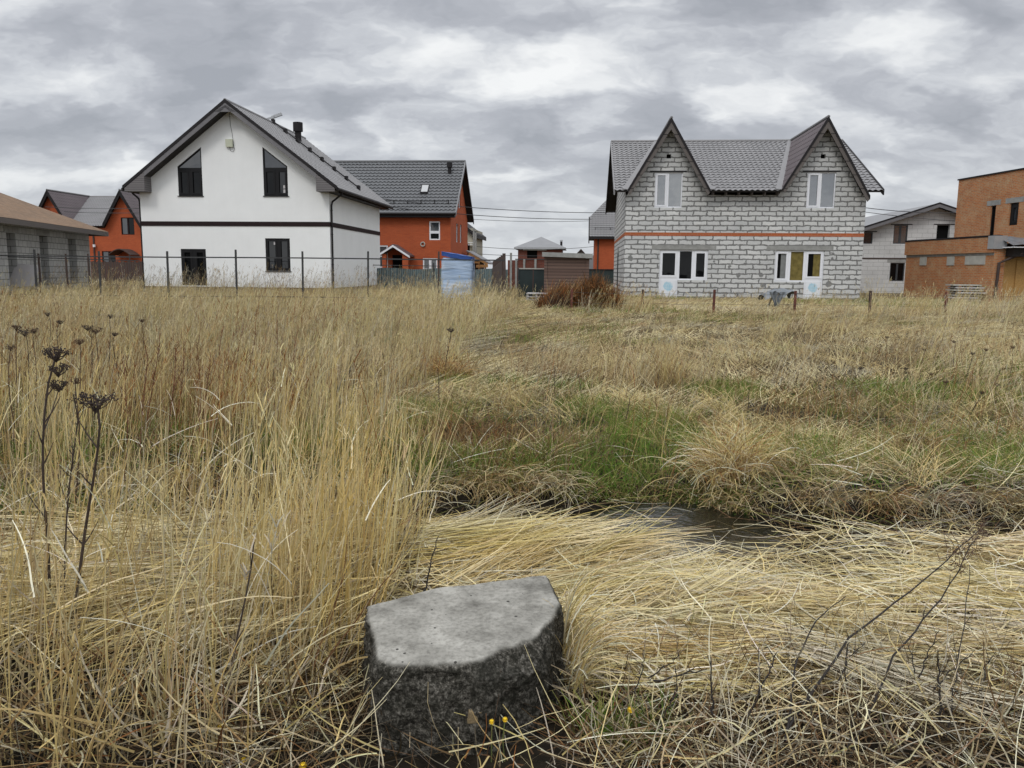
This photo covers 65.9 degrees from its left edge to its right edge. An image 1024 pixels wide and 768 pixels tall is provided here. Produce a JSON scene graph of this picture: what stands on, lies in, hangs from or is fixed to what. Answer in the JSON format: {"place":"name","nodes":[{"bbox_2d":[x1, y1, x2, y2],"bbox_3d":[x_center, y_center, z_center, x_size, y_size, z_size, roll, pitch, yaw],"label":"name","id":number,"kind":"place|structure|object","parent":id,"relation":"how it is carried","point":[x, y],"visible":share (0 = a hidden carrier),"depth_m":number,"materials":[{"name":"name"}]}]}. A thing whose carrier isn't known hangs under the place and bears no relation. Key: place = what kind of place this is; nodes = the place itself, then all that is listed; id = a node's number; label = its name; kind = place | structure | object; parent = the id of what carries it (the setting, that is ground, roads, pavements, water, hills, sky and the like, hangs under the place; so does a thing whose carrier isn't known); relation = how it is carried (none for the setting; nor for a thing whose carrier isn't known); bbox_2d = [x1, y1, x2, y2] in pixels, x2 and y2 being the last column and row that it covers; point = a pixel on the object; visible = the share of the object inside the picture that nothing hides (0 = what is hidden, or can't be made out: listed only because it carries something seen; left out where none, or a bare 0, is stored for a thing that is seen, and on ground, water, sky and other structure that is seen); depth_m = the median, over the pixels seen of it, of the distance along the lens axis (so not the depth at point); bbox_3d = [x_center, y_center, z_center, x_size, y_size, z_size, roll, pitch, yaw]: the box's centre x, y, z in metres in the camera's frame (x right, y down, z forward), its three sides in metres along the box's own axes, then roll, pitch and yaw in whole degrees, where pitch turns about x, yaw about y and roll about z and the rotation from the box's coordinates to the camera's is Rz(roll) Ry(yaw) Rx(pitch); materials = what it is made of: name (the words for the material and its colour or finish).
{"place":"outdoors","nodes":[
{"label":"outdoors","id":0,"kind":"place"},
{"bbox_2d":[52,207,138,208],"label":"power cable","id":1,"kind":"object","parent":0,"point":[100,208],"visible":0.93,"depth_m":57.58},
{"bbox_2d":[0,356,1023,561],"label":"tufted grass","id":2,"kind":"structure","parent":0,"point":[494,483],"depth_m":6.37,"materials":[{"name":"plant"}]},
{"bbox_2d":[0,281,1023,767],"bbox_3d":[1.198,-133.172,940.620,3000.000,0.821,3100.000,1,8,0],"label":"ground","id":3,"kind":"structure","parent":0,"point":[540,759],"depth_m":5.00,"materials":[{"name":"soil"}]},
{"bbox_2d":[1,343,17,445],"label":"dead weed","id":4,"kind":"object","parent":3,"relation":"on","point":[8,347],"visible":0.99,"depth_m":6.24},
{"bbox_2d":[9,324,23,429],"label":"dead weed","id":5,"kind":"object","parent":3,"relation":"on","point":[16,327],"visible":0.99,"depth_m":7.53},
{"bbox_2d":[15,328,33,437],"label":"dead weed","id":6,"kind":"object","parent":3,"relation":"on","point":[25,333],"visible":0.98,"depth_m":7.24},
{"bbox_2d":[26,327,38,423],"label":"dead weed","id":7,"kind":"object","parent":3,"relation":"on","point":[34,330],"visible":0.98,"depth_m":7.37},
{"bbox_2d":[26,345,71,612],"bbox_3d":[-1.882,0.483,3.242,0.218,1.292,0.160,1,8,0],"label":"dead weed","id":8,"kind":"object","parent":3,"relation":"on","point":[56,359],"visible":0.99,"depth_m":3.17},
{"bbox_2d":[0,193,108,297],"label":"unfinished house","id":9,"kind":"structure","parent":3,"relation":"on","point":[26,228],"depth_m":36.12,"materials":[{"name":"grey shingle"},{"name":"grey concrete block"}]},
{"bbox_2d":[10,264,37,286],"bbox_3d":[-20.421,-4.519,32.972,1.336,1.011,0.303,1,8,0],"label":"pale sheet","id":10,"kind":"object","parent":9,"relation":"attached to","point":[18,275],"visible":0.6,"depth_m":32.95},
{"bbox_2d":[52,392,88,613],"bbox_3d":[-1.852,0.572,3.323,0.169,1.094,0.135,7,10,39],"label":"dead weed","id":11,"kind":"object","parent":3,"relation":"on","point":[72,466],"visible":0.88,"depth_m":3.30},
{"bbox_2d":[8,254,139,296],"bbox_3d":[-18.325,-4.348,32.233,6.329,1.940,0.060,1,8,0],"label":"rail fence","id":12,"kind":"object","parent":3,"relation":"on","point":[66,268],"visible":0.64,"depth_m":32.12,"materials":[{"name":"metal"}]},
{"bbox_2d":[68,377,82,519],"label":"dead weed","id":13,"kind":"object","parent":3,"relation":"on","point":[78,381],"visible":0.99,"depth_m":4.71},
{"bbox_2d":[73,338,90,448],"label":"dead weed","id":14,"kind":"object","parent":3,"relation":"on","point":[79,342],"visible":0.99,"depth_m":6.54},
{"bbox_2d":[81,325,97,424],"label":"dead weed","id":15,"kind":"object","parent":3,"relation":"on","point":[86,328],"visible":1,"depth_m":7.54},
{"bbox_2d":[38,189,141,276],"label":"orange house","id":16,"kind":"structure","parent":3,"relation":"on","point":[122,228],"depth_m":72.59,"materials":[{"name":"brick"}]},
{"bbox_2d":[102,251,115,261],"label":"window","id":17,"kind":"structure","parent":16,"relation":"in","point":[104,253],"depth_m":72.91,"materials":[{"name":"grey glass"}]},
{"bbox_2d":[121,218,134,234],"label":"window","id":18,"kind":"structure","parent":16,"relation":"in","point":[127,224],"depth_m":72.36,"materials":[{"name":"grey glass"}]},
{"bbox_2d":[65,389,118,655],"bbox_3d":[-1.651,0.581,3.125,0.274,1.138,0.166,4,9,21],"label":"dead weed","id":19,"kind":"object","parent":3,"relation":"on","point":[97,408],"visible":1,"depth_m":3.08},
{"bbox_2d":[90,327,103,425],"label":"dead weed","id":20,"kind":"object","parent":3,"relation":"on","point":[98,330],"visible":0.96,"depth_m":7.62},
{"bbox_2d":[105,314,114,391],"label":"dead weed","id":21,"kind":"object","parent":3,"relation":"on","point":[110,317],"visible":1,"depth_m":9.01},
{"bbox_2d":[111,332,121,405],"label":"dead weed","id":22,"kind":"object","parent":3,"relation":"on","point":[114,334],"visible":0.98,"depth_m":7.82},
{"bbox_2d":[91,261,142,283],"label":"board fence","id":23,"kind":"object","parent":3,"relation":"on","point":[124,265],"visible":0.47,"depth_m":59.25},
{"bbox_2d":[112,355,136,496],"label":"dead weed","id":24,"kind":"object","parent":3,"relation":"on","point":[126,411],"visible":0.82,"depth_m":5.62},
{"bbox_2d":[126,340,160,503],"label":"dead weed","id":25,"kind":"object","parent":3,"relation":"on","point":[143,399],"visible":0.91,"depth_m":5.71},
{"bbox_2d":[143,336,165,445],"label":"dead weed","id":26,"kind":"object","parent":3,"relation":"on","point":[154,374],"visible":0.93,"depth_m":6.86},
{"bbox_2d":[165,348,181,438],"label":"dead weed","id":27,"kind":"object","parent":3,"relation":"on","point":[172,391],"visible":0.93,"depth_m":6.04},
{"bbox_2d":[174,343,185,437],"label":"dead weed","id":28,"kind":"object","parent":3,"relation":"on","point":[182,378],"visible":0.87,"depth_m":7.28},
{"bbox_2d":[192,337,208,431],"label":"dead weed","id":29,"kind":"object","parent":3,"relation":"on","point":[198,379],"visible":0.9,"depth_m":7.08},
{"bbox_2d":[195,352,215,441],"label":"dead weed","id":30,"kind":"object","parent":3,"relation":"on","point":[206,387],"visible":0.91,"depth_m":6.45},
{"bbox_2d":[225,542,254,714],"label":"dead weed","id":31,"kind":"object","parent":3,"relation":"on","point":[237,635],"visible":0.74,"depth_m":2.83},
{"bbox_2d":[0,249,505,300],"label":"rail fence","id":32,"kind":"object","parent":3,"relation":"on","point":[302,258],"visible":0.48,"depth_m":29.20,"materials":[{"name":"metal"}]},
{"bbox_2d":[121,98,392,293],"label":"white house","id":33,"kind":"structure","parent":3,"relation":"on","point":[224,177],"depth_m":37.20,"materials":[{"name":"paint"}]},
{"bbox_2d":[178,147,202,195],"bbox_3d":[-15.119,-9.980,37.092,1.190,2.230,0.080,1,8,5],"label":"window","id":34,"kind":"structure","parent":33,"relation":"in","point":[189,171],"depth_m":37.11,"materials":[{"name":"black glass"}]},
{"bbox_2d":[181,249,206,284],"bbox_3d":[-15.178,-5.581,37.726,1.240,1.720,0.080,1,8,5],"label":"door","id":35,"kind":"structure","parent":33,"relation":"in","point":[189,264],"depth_m":37.70,"materials":[{"name":"black glass"}]},
{"bbox_2d":[263,148,287,195],"bbox_3d":[-10.999,-9.889,36.746,1.160,2.220,0.080,1,8,5],"label":"window","id":36,"kind":"structure","parent":33,"relation":"in","point":[274,171],"depth_m":36.76,"materials":[{"name":"black glass"}]},
{"bbox_2d":[265,238,290,270],"bbox_3d":[-11.038,-6.108,37.288,1.190,1.520,0.080,1,8,5],"label":"window","id":37,"kind":"structure","parent":33,"relation":"in","point":[281,248],"depth_m":37.29,"materials":[{"name":"black"}]},
{"bbox_2d":[0,268,538,767],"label":"tall straw","id":38,"kind":"object","parent":3,"relation":"on","point":[418,308],"visible":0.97,"depth_m":5.29,"materials":[{"name":"beige plant"}]},
{"bbox_2d":[334,160,473,268],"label":"brick house","id":39,"kind":"structure","parent":3,"relation":"on","point":[432,225],"depth_m":54.87,"materials":[{"name":"orange brick"}]},
{"bbox_2d":[380,245,387,267],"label":"window","id":40,"kind":"structure","parent":39,"relation":"in","point":[382,247],"depth_m":54.72,"materials":[{"name":"white glass"}]},
{"bbox_2d":[393,255,401,267],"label":"door","id":41,"kind":"structure","parent":39,"relation":"in","point":[395,262],"depth_m":54.78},
{"bbox_2d":[423,258,436,268],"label":"window","id":42,"kind":"structure","parent":39,"relation":"in","point":[426,265],"depth_m":54.56,"materials":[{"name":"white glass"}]},
{"bbox_2d":[429,221,439,239],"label":"window","id":43,"kind":"structure","parent":39,"relation":"in","point":[434,226],"depth_m":54.20,"materials":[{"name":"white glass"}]},
{"bbox_2d":[393,207,591,219],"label":"power cable","id":44,"kind":"object","parent":39,"relation":"attached to","point":[507,217],"visible":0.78,"depth_m":57.59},
{"bbox_2d":[384,199,606,212],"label":"power cable","id":45,"kind":"object","parent":39,"relation":"attached to","point":[512,210],"visible":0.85,"depth_m":57.45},
{"bbox_2d":[376,263,507,289],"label":"sheet fence","id":46,"kind":"object","parent":3,"relation":"on","point":[409,272],"visible":0.27,"depth_m":45.58,"materials":[{"name":"metal"}]},
{"bbox_2d":[398,346,498,381],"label":"grass tussock","id":47,"kind":"object","parent":3,"relation":"on","point":[441,369],"depth_m":11.22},
{"bbox_2d":[444,327,454,374],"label":"dead weed","id":48,"kind":"object","parent":3,"relation":"on","point":[449,330],"visible":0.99,"depth_m":11.02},
{"bbox_2d":[441,251,478,301],"bbox_3d":[-2.000,-4.177,31.027,1.615,2.034,1.462,1,8,3],"label":"wrapped booth","id":49,"kind":"object","parent":3,"relation":"on","point":[452,271],"visible":0.71,"depth_m":30.68,"materials":[{"name":"plastic"}]},
{"bbox_2d":[362,575,564,756],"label":"concrete block","id":50,"kind":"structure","parent":3,"relation":"on","point":[462,650],"depth_m":2.74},
{"bbox_2d":[467,709,481,723],"bbox_3d":[-0.119,1.105,2.659,0.064,0.044,0.060,6,15,-12],"label":"brick","id":51,"kind":"object","parent":50,"relation":"in","point":[471,719],"visible":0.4,"depth_m":2.63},
{"bbox_2d":[373,392,580,450],"bbox_3d":[-0.302,0.376,7.061,1.981,0.616,1.708,5,10,31],"label":"grass tussock","id":52,"kind":"object","parent":3,"relation":"on","point":[471,428],"depth_m":6.98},
{"bbox_2d":[468,224,485,256],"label":"beige house","id":53,"kind":"structure","parent":3,"relation":"on","point":[481,238],"depth_m":80.45,"materials":[{"name":"clear paint"}]},
{"bbox_2d":[474,219,574,221],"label":"power cable","id":54,"kind":"object","parent":53,"relation":"attached to","point":[533,221],"visible":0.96,"depth_m":77.31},
{"bbox_2d":[466,250,492,269],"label":"timber porch","id":55,"kind":"object","parent":3,"relation":"on","point":[479,265],"visible":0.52,"depth_m":59.27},
{"bbox_2d":[492,256,502,297],"bbox_3d":[-0.700,-4.885,37.158,0.102,2.120,14.953,0,8,-3],"label":"board fence","id":56,"kind":"object","parent":3,"relation":"on","point":[497,267],"visible":0.4,"depth_m":34.96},
{"bbox_2d":[502,717,507,761],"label":"yellow flower","id":57,"kind":"object","parent":3,"relation":"on","point":[504,719],"visible":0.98,"depth_m":2.61,"materials":[{"name":"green plant"}]},
{"bbox_2d":[0,365,1023,767],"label":"flattened straw","id":58,"kind":"object","parent":3,"relation":"on","point":[622,619],"visible":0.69,"depth_m":3.22,"materials":[{"name":"beige plant"}]},
{"bbox_2d":[423,536,447,590],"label":"bare stalk","id":59,"kind":"object","parent":58,"relation":"on","point":[429,568],"visible":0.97,"depth_m":3.34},
{"bbox_2d":[633,650,653,693],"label":"bare stalk","id":60,"kind":"object","parent":58,"relation":"on","point":[642,664],"visible":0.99,"depth_m":2.77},
{"bbox_2d":[648,644,687,678],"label":"bare stalk","id":61,"kind":"object","parent":58,"relation":"on","point":[668,664],"visible":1,"depth_m":2.82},
{"bbox_2d":[656,690,683,736],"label":"bare stalk","id":62,"kind":"object","parent":58,"relation":"on","point":[666,710],"visible":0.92,"depth_m":2.66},
{"bbox_2d":[671,666,684,705],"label":"bare stalk","id":63,"kind":"object","parent":58,"relation":"on","point":[676,687],"visible":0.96,"depth_m":2.74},
{"bbox_2d":[653,664,706,681],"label":"bare stalk","id":64,"kind":"object","parent":58,"relation":"on","point":[670,677],"visible":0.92,"depth_m":2.79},
{"bbox_2d":[703,654,717,714],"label":"bare stalk","id":65,"kind":"object","parent":58,"relation":"on","point":[711,696],"visible":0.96,"depth_m":2.70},
{"bbox_2d":[747,640,771,689],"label":"bare stalk","id":66,"kind":"object","parent":58,"relation":"on","point":[759,662],"visible":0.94,"depth_m":2.78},
{"bbox_2d":[743,641,776,719],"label":"bare stalk","id":67,"kind":"object","parent":58,"relation":"on","point":[759,690],"visible":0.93,"depth_m":2.75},
{"bbox_2d":[800,675,815,720],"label":"bare stalk","id":68,"kind":"object","parent":58,"relation":"on","point":[811,678],"visible":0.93,"depth_m":2.70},
{"bbox_2d":[784,596,845,741],"bbox_3d":[1.120,1.027,3.013,0.105,0.213,0.932,6,10,33],"label":"bare stalk","id":69,"kind":"object","parent":58,"relation":"on","point":[789,717],"visible":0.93,"depth_m":2.88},
{"bbox_2d":[838,639,862,680],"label":"bare stalk","id":70,"kind":"object","parent":58,"relation":"on","point":[847,652],"visible":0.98,"depth_m":2.82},
{"bbox_2d":[844,628,864,681],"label":"bare stalk","id":71,"kind":"object","parent":58,"relation":"on","point":[854,653],"visible":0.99,"depth_m":2.82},
{"bbox_2d":[783,515,998,733],"bbox_3d":[1.655,0.914,3.305,2.024,0.339,0.193,-7,11,-43],"label":"bare stalk","id":72,"kind":"object","parent":58,"relation":"on","point":[834,660],"visible":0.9,"depth_m":3.33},
{"bbox_2d":[903,635,921,678],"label":"bare stalk","id":73,"kind":"object","parent":58,"relation":"on","point":[912,656],"visible":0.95,"depth_m":2.82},
{"bbox_2d":[917,620,943,677],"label":"bare stalk","id":74,"kind":"object","parent":58,"relation":"on","point":[927,652],"visible":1,"depth_m":2.82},
{"bbox_2d":[931,651,952,731],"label":"bare stalk","id":75,"kind":"object","parent":58,"relation":"on","point":[941,706],"visible":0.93,"depth_m":2.69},
{"bbox_2d":[933,643,980,689],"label":"bare stalk","id":76,"kind":"object","parent":58,"relation":"on","point":[954,669],"visible":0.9,"depth_m":2.79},
{"bbox_2d":[945,565,982,737],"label":"bare stalk","id":77,"kind":"object","parent":58,"relation":"on","point":[961,642],"visible":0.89,"depth_m":2.96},
{"bbox_2d":[981,644,997,679],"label":"bare stalk","id":78,"kind":"object","parent":58,"relation":"on","point":[984,678],"visible":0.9,"depth_m":2.82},
{"bbox_2d":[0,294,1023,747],"bbox_3d":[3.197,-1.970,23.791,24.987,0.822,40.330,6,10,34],"label":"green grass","id":79,"kind":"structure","parent":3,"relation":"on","point":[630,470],"depth_m":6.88,"materials":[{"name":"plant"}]},
{"bbox_2d":[0,347,1023,767],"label":"bleached leaves","id":80,"kind":"object","parent":3,"relation":"on","point":[384,531],"visible":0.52,"depth_m":3.62,"materials":[{"name":"beige plant"}]},
{"bbox_2d":[508,253,543,289],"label":"brick wall","id":81,"kind":"structure","parent":3,"relation":"on","point":[514,265],"depth_m":47.39,"materials":[{"name":"brick"}]},
{"bbox_2d":[517,268,543,296],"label":"green gate","id":82,"kind":"structure","parent":3,"relation":"on","point":[531,278],"depth_m":35.65,"materials":[{"name":"metal"}]},
{"bbox_2d":[514,237,566,258],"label":"brick house","id":83,"kind":"structure","parent":3,"relation":"on","point":[540,243],"depth_m":118.33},
{"bbox_2d":[542,252,592,294],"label":"wooden shed","id":84,"kind":"structure","parent":3,"relation":"on","point":[565,267],"depth_m":33.56,"materials":[{"name":"brown wood"}]},
{"bbox_2d":[530,268,638,309],"bbox_3d":[2.482,-3.165,26.755,4.056,1.702,3.000,1,8,0],"label":"brush pile","id":85,"kind":"object","parent":3,"relation":"on","point":[593,284],"visible":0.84,"depth_m":26.46,"materials":[{"name":"brown plant"}]},
{"bbox_2d":[577,249,592,268],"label":"gable house","id":86,"kind":"structure","parent":3,"relation":"on","point":[590,260],"depth_m":128.75,"materials":[{"name":"grey paint"}]},
{"bbox_2d":[589,269,613,285],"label":"sheet fence","id":87,"kind":"object","parent":3,"relation":"on","point":[607,273],"visible":0.12,"depth_m":59.33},
{"bbox_2d":[588,201,615,268],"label":"brick house","id":88,"kind":"structure","parent":3,"relation":"on","point":[602,231],"depth_m":83.84,"materials":[{"name":"brick"}]},
{"bbox_2d":[627,340,717,391],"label":"grass tussock","id":89,"kind":"object","parent":3,"relation":"on","point":[672,376],"depth_m":10.99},
{"bbox_2d":[632,404,812,505],"bbox_3d":[1.694,0.536,6.210,1.280,0.761,1.454,8,11,42],"label":"grass tussock","id":90,"kind":"object","parent":3,"relation":"on","point":[730,462],"depth_m":6.14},
{"bbox_2d":[605,115,884,299],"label":"block house","id":91,"kind":"structure","parent":3,"relation":"on","point":[730,217],"depth_m":36.89,"materials":[{"name":"concrete"}]},
{"bbox_2d":[654,173,682,207],"bbox_3d":[7.305,-9.058,36.892,1.270,1.600,0.080,1,8,5],"label":"window","id":92,"kind":"structure","parent":91,"relation":"in","point":[668,186],"depth_m":36.91,"materials":[{"name":"white glass"}]},
{"bbox_2d":[658,250,707,297],"bbox_3d":[8.098,-5.211,37.382,2.260,2.240,0.080,1,8,5],"label":"balcony window","id":93,"kind":"structure","parent":91,"relation":"in","point":[674,265],"depth_m":37.34,"materials":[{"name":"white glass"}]},
{"bbox_2d":[774,250,823,298],"bbox_3d":[13.383,-5.105,36.935,2.240,2.250,0.080,1,8,5],"label":"balcony window","id":94,"kind":"structure","parent":91,"relation":"in","point":[806,267],"depth_m":36.89,"materials":[{"name":"white paint"}]},
{"bbox_2d":[806,172,835,207],"bbox_3d":[14.199,-8.908,36.312,1.270,1.610,0.080,1,8,5],"label":"window","id":95,"kind":"structure","parent":91,"relation":"in","point":[820,185],"depth_m":36.32,"materials":[{"name":"white glass"}]},
{"bbox_2d":[758,288,797,306],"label":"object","id":96,"kind":"object","parent":3,"relation":"on","point":[771,294],"visible":0.88,"depth_m":29.45,"materials":[{"name":"grey plastic"}]},
{"bbox_2d":[570,288,1023,311],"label":"wire fence","id":97,"kind":"object","parent":3,"relation":"on","point":[714,293],"visible":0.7,"depth_m":25.82,"materials":[{"name":"metal"}]},
{"bbox_2d":[860,202,955,292],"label":"gable house","id":98,"kind":"structure","parent":3,"relation":"on","point":[883,255],"depth_m":49.45,"materials":[{"name":"stone"}]},
{"bbox_2d":[863,232,872,243],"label":"window","id":99,"kind":"structure","parent":98,"relation":"in","point":[868,236],"depth_m":49.59,"materials":[{"name":"glass"}]},
{"bbox_2d":[889,263,904,280],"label":"window","id":100,"kind":"structure","parent":98,"relation":"in","point":[896,269],"depth_m":49.72,"materials":[{"name":"glass"}]},
{"bbox_2d":[893,225,907,243],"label":"window","id":101,"kind":"structure","parent":98,"relation":"in","point":[900,231],"depth_m":49.38,"materials":[{"name":"glass"}]},
{"bbox_2d":[848,410,981,458],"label":"grass tussock","id":102,"kind":"object","parent":3,"relation":"on","point":[907,440],"depth_m":6.98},
{"bbox_2d":[849,520,997,757],"bbox_3d":[1.613,0.912,3.179,1.584,0.480,0.202,-7,11,-44],"label":"bare stalk","id":103,"kind":"object","parent":3,"relation":"on","point":[900,647],"visible":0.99,"depth_m":3.32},
{"bbox_2d":[903,168,1023,302],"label":"brick building","id":104,"kind":"structure","parent":3,"relation":"on","point":[985,243],"depth_m":38.23,"materials":[{"name":"orange brick"}]},
{"bbox_2d":[990,206,995,234],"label":"window","id":105,"kind":"structure","parent":104,"relation":"in","point":[993,207],"depth_m":38.74,"materials":[{"name":"black glass"}]},
{"bbox_2d":[1009,203,1018,224],"bbox_3d":[23.757,-8.021,37.257,0.080,1.039,0.587,0,8,-6],"label":"window","id":106,"kind":"structure","parent":104,"relation":"in","point":[1014,206],"depth_m":37.31,"materials":[{"name":"black glass"}]},
{"bbox_2d":[1013,260,1023,301],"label":"board door","id":107,"kind":"structure","parent":104,"relation":"in","point":[1019,273],"depth_m":36.29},
{"bbox_2d":[944,284,985,300],"bbox_3d":[21.045,-4.187,36.667,1.466,0.865,0.855,1,8,5],"label":"plank stack","id":108,"kind":"object","parent":3,"relation":"on","point":[954,289],"visible":0.56,"depth_m":36.37,"materials":[{"name":"wood"}]},
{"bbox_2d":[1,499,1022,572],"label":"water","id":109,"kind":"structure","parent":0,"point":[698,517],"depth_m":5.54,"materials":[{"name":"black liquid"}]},
{"bbox_2d":[0,0,1023,269],"label":"sky","id":110,"kind":"structure","parent":0,"point":[533,95],"materials":[{"name":"grey"}]},
{"bbox_2d":[25,261,1023,424],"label":"field grass","id":111,"kind":"structure","parent":0,"point":[932,324],"depth_m":15.42,"materials":[{"name":"plant"}]},
{"bbox_2d":[477,246,594,249],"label":"power cable","id":112,"kind":"object","parent":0,"point":[534,249],"visible":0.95,"depth_m":78.14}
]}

